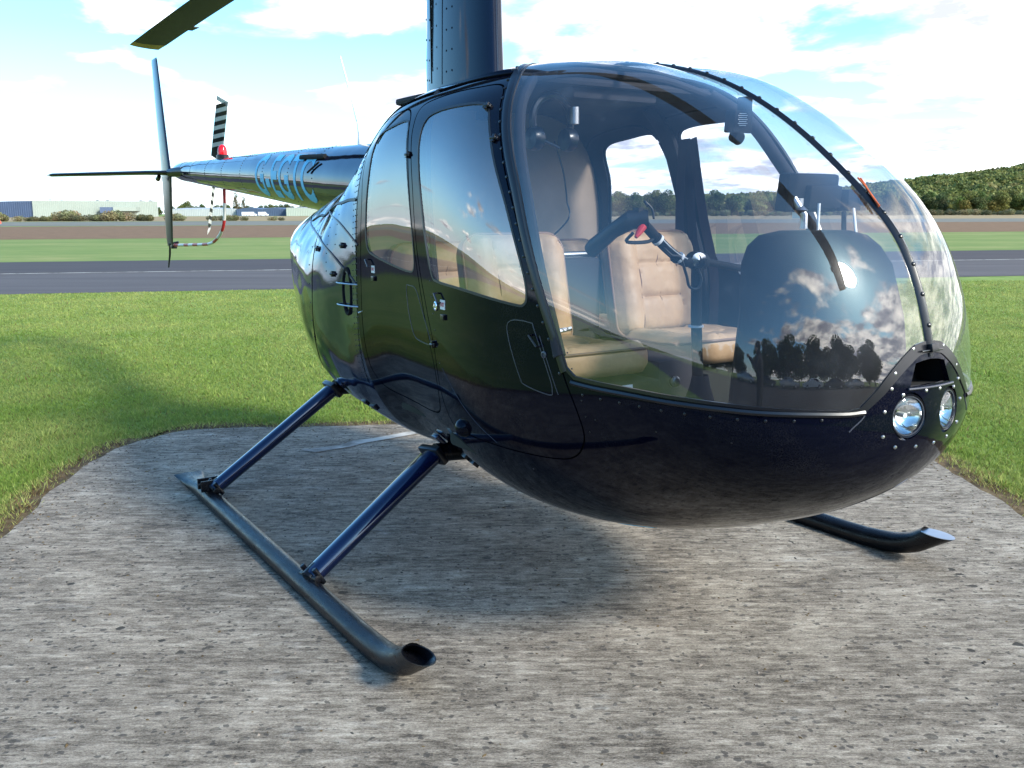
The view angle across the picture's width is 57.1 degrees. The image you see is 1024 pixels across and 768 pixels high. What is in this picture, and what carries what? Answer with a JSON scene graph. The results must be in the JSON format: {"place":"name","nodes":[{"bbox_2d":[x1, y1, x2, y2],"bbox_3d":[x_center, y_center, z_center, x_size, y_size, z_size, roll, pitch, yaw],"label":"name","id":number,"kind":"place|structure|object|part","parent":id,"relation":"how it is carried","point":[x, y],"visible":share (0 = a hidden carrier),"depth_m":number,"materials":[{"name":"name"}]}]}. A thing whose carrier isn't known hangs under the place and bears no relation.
{"place":"outdoors","nodes":[
{"label":"outdoors","id":0,"kind":"place"},
{"bbox_2d":[172,207,235,215],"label":"warehouse","id":1,"kind":"structure","parent":0,"point":[217,211],"depth_m":550.82,"materials":[{"name":"white metal"}]},
{"bbox_2d":[0,214,1023,537],"bbox_3d":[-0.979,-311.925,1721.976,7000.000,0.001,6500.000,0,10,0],"label":"ground","id":2,"kind":"structure","parent":0,"point":[930,280],"depth_m":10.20,"materials":[{"name":"green plant"}]},
{"bbox_2d":[32,199,158,216],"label":"warehouse","id":3,"kind":"structure","parent":2,"relation":"on","point":[83,208],"depth_m":467.07,"materials":[{"name":"white metal"}]},
{"bbox_2d":[181,201,194,207],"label":"tree","id":4,"kind":"object","parent":2,"relation":"on","point":[188,204],"visible":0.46,"depth_m":687.97,"materials":[{"name":"green plant"}]},
{"bbox_2d":[232,192,240,208],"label":"poplar","id":5,"kind":"object","parent":2,"relation":"on","point":[237,206],"visible":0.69,"depth_m":676.69,"materials":[{"name":"green plant"}]},
{"bbox_2d":[241,197,246,207],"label":"poplar","id":6,"kind":"object","parent":2,"relation":"on","point":[242,205],"visible":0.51,"depth_m":677.44,"materials":[{"name":"green plant"}]},
{"bbox_2d":[236,207,285,215],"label":"warehouse","id":7,"kind":"structure","parent":2,"relation":"on","point":[274,211],"depth_m":546.72,"materials":[{"name":"blue metal"}]},
{"bbox_2d":[286,207,317,215],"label":"warehouse","id":8,"kind":"structure","parent":2,"relation":"on","point":[299,211],"depth_m":535.66,"materials":[{"name":"white metal"}]},
{"bbox_2d":[0,424,1023,767],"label":"concrete pad","id":9,"kind":"object","parent":2,"relation":"on","point":[602,662],"visible":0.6,"depth_m":3.30,"materials":[{"name":"grey concrete"}]},
{"bbox_2d":[303,431,416,451],"bbox_3d":[-0.894,0.358,6.033,0.946,0.001,0.137,-8,13,-38],"label":"pale mark","id":10,"kind":"object","parent":9,"relation":"on","point":[352,443],"visible":0.79,"depth_m":5.97,"materials":[{"name":"white paint"}]},
{"bbox_2d":[47,0,972,675],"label":"helicopter","id":11,"kind":"object","parent":9,"relation":"on","point":[483,280],"visible":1,"depth_m":3.38,"materials":[{"name":"blue paint"}]},
{"bbox_3d":[-0.427,-0.490,3.737,0.132,1.167,0.816,-6,12,-28],"label":"door","id":12,"kind":"part","parent":11,"relation":"part of","materials":[{"name":"blue paint"}]},
{"bbox_3d":[-0.087,-0.403,3.205,0.208,1.212,1.086,-7,12,-32],"label":"door","id":13,"kind":"part","parent":11,"relation":"part of","materials":[{"name":"blue paint"}]},
{"bbox_3d":[0.621,-0.617,4.419,0.115,1.167,0.774,-8,13,-36],"label":"door","id":14,"kind":"part","parent":11,"relation":"part of","materials":[{"name":"blue paint"}]},
{"bbox_3d":[0.984,-0.529,3.877,0.200,1.212,1.086,-7,12,-32],"label":"door","id":15,"kind":"part","parent":11,"relation":"part of","materials":[{"name":"blue paint"}]},
{"bbox_2d":[0,424,1023,767],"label":"grit","id":16,"kind":"object","parent":9,"relation":"on","point":[428,610],"visible":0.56,"depth_m":3.76,"materials":[{"name":"grey gravel"}]},
{"bbox_2d":[0,421,1023,538],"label":"dry turf edge","id":17,"kind":"object","parent":2,"relation":"on","point":[7,529],"visible":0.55,"depth_m":5.27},
{"bbox_2d":[0,232,1023,261],"bbox_3d":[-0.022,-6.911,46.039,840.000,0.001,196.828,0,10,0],"label":"grass strip","id":18,"kind":"object","parent":2,"relation":"on","point":[43,250],"depth_m":41.07,"materials":[{"name":"green plant"}]},
{"bbox_2d":[0,250,1023,293],"bbox_3d":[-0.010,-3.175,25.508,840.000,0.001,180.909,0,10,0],"label":"runway","id":19,"kind":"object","parent":2,"relation":"on","point":[77,282],"visible":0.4,"depth_m":21.34,"materials":[{"name":"grey asphalt"}]},
{"bbox_2d":[9,259,1007,273],"bbox_3d":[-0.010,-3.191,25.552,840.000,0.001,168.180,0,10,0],"label":"runway line","id":20,"kind":"object","parent":19,"relation":"on","point":[291,269],"depth_m":23.83,"materials":[{"name":"white paint"}]},
{"bbox_2d":[0,250,1023,273],"bbox_3d":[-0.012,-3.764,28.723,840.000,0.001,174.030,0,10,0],"label":"runway edge","id":21,"kind":"object","parent":19,"relation":"on","point":[135,266],"visible":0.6,"depth_m":27.67,"materials":[{"name":"grey asphalt"}]},
{"bbox_2d":[0,222,1023,239],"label":"ploughed strip","id":22,"kind":"object","parent":2,"relation":"on","point":[132,232],"visible":0.56,"depth_m":81.36,"materials":[{"name":"brown soil"}]},
{"bbox_2d":[0,218,1023,225],"bbox_3d":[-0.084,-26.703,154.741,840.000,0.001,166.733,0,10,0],"label":"grey track","id":23,"kind":"structure","parent":0,"point":[157,223],"depth_m":147.23,"materials":[{"name":"grey asphalt"}]},
{"bbox_2d":[0,0,1023,213],"label":"sky","id":24,"kind":"structure","parent":0,"point":[930,87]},
{"bbox_2d":[1,215,1023,221],"bbox_3d":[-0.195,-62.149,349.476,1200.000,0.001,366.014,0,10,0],"label":"dry grass","id":25,"kind":"structure","parent":0,"point":[298,218],"depth_m":253.99,"materials":[{"name":"plant"}]},
{"bbox_2d":[1,214,8,220],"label":"bush","id":26,"kind":"object","parent":25,"relation":"on","point":[6,217],"visible":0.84,"depth_m":193.57,"materials":[{"name":"green plant"}]},
{"bbox_2d":[0,201,32,216],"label":"warehouse","id":27,"kind":"structure","parent":25,"relation":"on","point":[15,208],"depth_m":442.69,"materials":[{"name":"blue metal"}]},
{"bbox_2d":[11,216,23,220],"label":"bush","id":28,"kind":"object","parent":25,"relation":"on","point":[18,218],"visible":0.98,"depth_m":191.23,"materials":[{"name":"green plant"}]},
{"bbox_2d":[29,216,37,220],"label":"bush","id":29,"kind":"object","parent":25,"relation":"on","point":[31,218],"visible":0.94,"depth_m":192.45,"materials":[{"name":"green plant"}]},
{"bbox_2d":[48,216,61,220],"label":"bush","id":30,"kind":"object","parent":25,"relation":"on","point":[50,218],"visible":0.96,"depth_m":192.43,"materials":[{"name":"green plant"}]},
{"bbox_2d":[50,210,72,220],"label":"bush","id":31,"kind":"object","parent":25,"relation":"on","point":[60,215],"visible":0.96,"depth_m":192.29,"materials":[{"name":"green plant"}]},
{"bbox_2d":[63,209,80,216],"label":"bush","id":32,"kind":"object","parent":25,"relation":"on","point":[74,213],"visible":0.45,"depth_m":194.67,"materials":[{"name":"green plant"}]},
{"bbox_2d":[74,215,88,220],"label":"bush","id":33,"kind":"object","parent":25,"relation":"on","point":[79,218],"visible":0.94,"depth_m":190.91,"materials":[{"name":"green plant"}]},
{"bbox_2d":[92,215,103,220],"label":"bush","id":34,"kind":"object","parent":25,"relation":"on","point":[97,218],"visible":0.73,"depth_m":189.53,"materials":[{"name":"green plant"}]},
{"bbox_2d":[99,210,122,220],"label":"bush","id":35,"kind":"object","parent":25,"relation":"on","point":[115,216],"visible":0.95,"depth_m":189.50,"materials":[{"name":"green plant"}]},
{"bbox_2d":[118,215,125,220],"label":"bush","id":36,"kind":"object","parent":25,"relation":"on","point":[122,218],"visible":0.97,"depth_m":189.91,"materials":[{"name":"green plant"}]},
{"bbox_2d":[114,212,136,220],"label":"bush","id":37,"kind":"object","parent":25,"relation":"on","point":[127,216],"visible":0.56,"depth_m":194.20,"materials":[{"name":"green plant"}]},
{"bbox_2d":[136,214,143,220],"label":"bush","id":38,"kind":"object","parent":25,"relation":"on","point":[138,217],"visible":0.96,"depth_m":193.21,"materials":[{"name":"green plant"}]},
{"bbox_2d":[140,214,152,220],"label":"bush","id":39,"kind":"object","parent":25,"relation":"on","point":[143,218],"visible":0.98,"depth_m":191.96,"materials":[{"name":"green plant"}]},
{"bbox_2d":[145,214,154,220],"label":"bush","id":40,"kind":"object","parent":25,"relation":"on","point":[150,219],"visible":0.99,"depth_m":191.74,"materials":[{"name":"green plant"}]},
{"bbox_2d":[163,213,181,220],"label":"bush","id":41,"kind":"object","parent":25,"relation":"on","point":[176,216],"visible":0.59,"depth_m":192.34,"materials":[{"name":"green plant"}]},
{"bbox_2d":[175,215,186,220],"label":"bush","id":42,"kind":"object","parent":25,"relation":"on","point":[183,217],"visible":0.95,"depth_m":193.28,"materials":[{"name":"green plant"}]},
{"bbox_2d":[206,216,218,220],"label":"bush","id":43,"kind":"object","parent":25,"relation":"on","point":[214,218],"visible":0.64,"depth_m":192.29,"materials":[{"name":"green plant"}]},
{"bbox_2d":[229,215,239,220],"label":"bush","id":44,"kind":"object","parent":25,"relation":"on","point":[235,218],"visible":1,"depth_m":192.63,"materials":[{"name":"green plant"}]},
{"bbox_2d":[239,217,248,220],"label":"bush","id":45,"kind":"object","parent":25,"relation":"on","point":[244,218],"visible":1,"depth_m":193.67,"materials":[{"name":"green plant"}]},
{"bbox_2d":[247,212,256,215],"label":"van","id":46,"kind":"object","parent":25,"relation":"on","point":[251,214],"visible":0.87,"depth_m":490.96,"materials":[{"name":"white paint"}]},
{"bbox_2d":[258,212,268,215],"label":"van","id":47,"kind":"object","parent":25,"relation":"on","point":[262,214],"visible":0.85,"depth_m":491.05,"materials":[{"name":"white paint"}]},
{"bbox_2d":[267,216,277,220],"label":"bush","id":48,"kind":"object","parent":25,"relation":"on","point":[273,218],"visible":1,"depth_m":193.52,"materials":[{"name":"green plant"}]},
{"bbox_2d":[612,211,618,215],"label":"bush","id":49,"kind":"object","parent":25,"relation":"on","point":[615,213],"visible":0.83,"depth_m":340.19,"materials":[{"name":"green plant"}]},
{"bbox_2d":[612,191,629,215],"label":"tree","id":50,"kind":"object","parent":25,"relation":"on","point":[618,199],"visible":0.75,"depth_m":364.54,"materials":[{"name":"green plant"}]},
{"bbox_2d":[624,192,646,210],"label":"tree","id":51,"kind":"object","parent":25,"relation":"on","point":[635,201],"visible":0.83,"depth_m":358.39,"materials":[{"name":"green plant"}]},
{"bbox_2d":[643,190,661,212],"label":"tree","id":52,"kind":"object","parent":25,"relation":"on","point":[651,199],"visible":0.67,"depth_m":364.65,"materials":[{"name":"green plant"}]},
{"bbox_2d":[656,189,675,215],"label":"tree","id":53,"kind":"object","parent":25,"relation":"on","point":[666,202],"visible":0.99,"depth_m":360.30,"materials":[{"name":"green plant"}]},
{"bbox_2d":[704,193,710,213],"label":"tree","id":54,"kind":"object","parent":25,"relation":"on","point":[708,208],"visible":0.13,"depth_m":361.51,"materials":[{"name":"green plant"}]},
{"bbox_2d":[708,210,718,215],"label":"bush","id":55,"kind":"object","parent":25,"relation":"on","point":[713,213],"visible":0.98,"depth_m":345.83,"materials":[{"name":"green plant"}]},
{"bbox_2d":[706,189,726,215],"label":"tree","id":56,"kind":"object","parent":25,"relation":"on","point":[716,200],"visible":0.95,"depth_m":359.84,"materials":[{"name":"green plant"}]},
{"bbox_2d":[719,209,730,215],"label":"bush","id":57,"kind":"object","parent":25,"relation":"on","point":[726,212],"visible":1,"depth_m":341.54,"materials":[{"name":"green plant"}]},
{"bbox_2d":[724,195,740,215],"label":"tree","id":58,"kind":"object","parent":25,"relation":"on","point":[732,204],"visible":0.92,"depth_m":359.84,"materials":[{"name":"green plant"}]},
{"bbox_2d":[743,198,758,213],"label":"tree","id":59,"kind":"object","parent":25,"relation":"on","point":[751,204],"visible":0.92,"depth_m":366.68,"materials":[{"name":"green plant"}]},
{"bbox_2d":[748,211,760,215],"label":"bush","id":60,"kind":"object","parent":25,"relation":"on","point":[753,213],"visible":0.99,"depth_m":347.22,"materials":[{"name":"green plant"}]},
{"bbox_2d":[762,211,770,215],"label":"bush","id":61,"kind":"object","parent":25,"relation":"on","point":[765,213],"visible":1,"depth_m":349.40,"materials":[{"name":"green plant"}]},
{"bbox_2d":[767,196,777,215],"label":"tree","id":62,"kind":"object","parent":25,"relation":"on","point":[771,204],"visible":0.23,"depth_m":369.22,"materials":[{"name":"green plant"}]},
{"bbox_2d":[776,211,790,215],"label":"bush","id":63,"kind":"object","parent":25,"relation":"on","point":[779,213],"visible":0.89,"depth_m":347.52,"materials":[{"name":"green plant"}]},
{"bbox_2d":[858,204,868,213],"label":"tree","id":64,"kind":"object","parent":25,"relation":"on","point":[862,208],"visible":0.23,"depth_m":366.87,"materials":[{"name":"green plant"}]},
{"bbox_2d":[866,193,885,212],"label":"tree","id":65,"kind":"object","parent":25,"relation":"on","point":[878,198],"visible":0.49,"depth_m":357.07,"materials":[{"name":"green plant"}]},
{"bbox_2d":[881,190,898,214],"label":"tree","id":66,"kind":"object","parent":25,"relation":"on","point":[889,201],"visible":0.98,"depth_m":356.62,"materials":[{"name":"green plant"}]},
{"bbox_2d":[890,211,897,214],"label":"building","id":67,"kind":"structure","parent":25,"relation":"on","point":[893,212],"depth_m":343.27,"materials":[{"name":"white"}]},
{"bbox_2d":[895,189,921,214],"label":"tree","id":68,"kind":"object","parent":25,"relation":"on","point":[906,197],"visible":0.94,"depth_m":365.93,"materials":[{"name":"green plant"}]},
{"bbox_2d":[917,209,925,214],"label":"bush","id":69,"kind":"object","parent":25,"relation":"on","point":[921,211],"visible":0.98,"depth_m":347.56,"materials":[{"name":"green plant"}]},
{"bbox_2d":[918,192,935,214],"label":"tree","id":70,"kind":"object","parent":25,"relation":"on","point":[928,199],"visible":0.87,"depth_m":369.74,"materials":[{"name":"green plant"}]},
{"bbox_2d":[927,209,943,214],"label":"bush","id":71,"kind":"object","parent":25,"relation":"on","point":[932,211],"visible":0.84,"depth_m":345.83,"materials":[{"name":"green plant"}]},
{"bbox_2d":[930,194,948,211],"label":"tree","id":72,"kind":"object","parent":25,"relation":"on","point":[941,201],"visible":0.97,"depth_m":366.12,"materials":[{"name":"green plant"}]},
{"bbox_2d":[944,210,957,214],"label":"bush","id":73,"kind":"object","parent":25,"relation":"on","point":[950,212],"visible":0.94,"depth_m":349.92,"materials":[{"name":"green plant"}]},
{"bbox_2d":[956,209,973,214],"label":"bush","id":74,"kind":"object","parent":25,"relation":"on","point":[965,212],"visible":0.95,"depth_m":346.70,"materials":[{"name":"green plant"}]},
{"bbox_2d":[953,190,980,209],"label":"tree","id":75,"kind":"object","parent":25,"relation":"on","point":[962,201],"visible":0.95,"depth_m":358.58,"materials":[{"name":"green plant"}]},
{"bbox_2d":[972,209,980,214],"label":"bush","id":76,"kind":"object","parent":25,"relation":"on","point":[976,211],"visible":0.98,"depth_m":346.04,"materials":[{"name":"green plant"}]},
{"bbox_2d":[971,192,987,210],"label":"tree","id":77,"kind":"object","parent":25,"relation":"on","point":[979,205],"visible":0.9,"depth_m":357.13,"materials":[{"name":"green plant"}]},
{"bbox_2d":[983,210,991,214],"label":"bush","id":78,"kind":"object","parent":25,"relation":"on","point":[987,212],"visible":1,"depth_m":343.34,"materials":[{"name":"green plant"}]},
{"bbox_2d":[986,190,1011,214],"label":"tree","id":79,"kind":"object","parent":25,"relation":"on","point":[1001,198],"visible":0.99,"depth_m":362.07,"materials":[{"name":"green plant"}]},
{"bbox_2d":[1003,209,1015,214],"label":"bush","id":80,"kind":"object","parent":25,"relation":"on","point":[1009,211],"visible":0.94,"depth_m":349.93,"materials":[{"name":"green plant"}]},
{"bbox_2d":[1000,189,1023,214],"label":"tree","id":81,"kind":"object","parent":25,"relation":"on","point":[1017,197],"visible":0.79,"depth_m":370.23,"materials":[{"name":"green plant"}]},
{"bbox_2d":[619,184,1023,215],"bbox_3d":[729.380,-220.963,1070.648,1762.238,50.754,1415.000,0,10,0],"label":"hill","id":82,"kind":"structure","parent":0,"point":[1018,212],"depth_m":432.77,"materials":[{"name":"green plant"}]},
{"bbox_2d":[612,163,1023,211],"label":"woods","id":83,"kind":"object","parent":82,"relation":"on","point":[991,181],"visible":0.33,"depth_m":534.39,"materials":[{"name":"green plant"}]}
]}

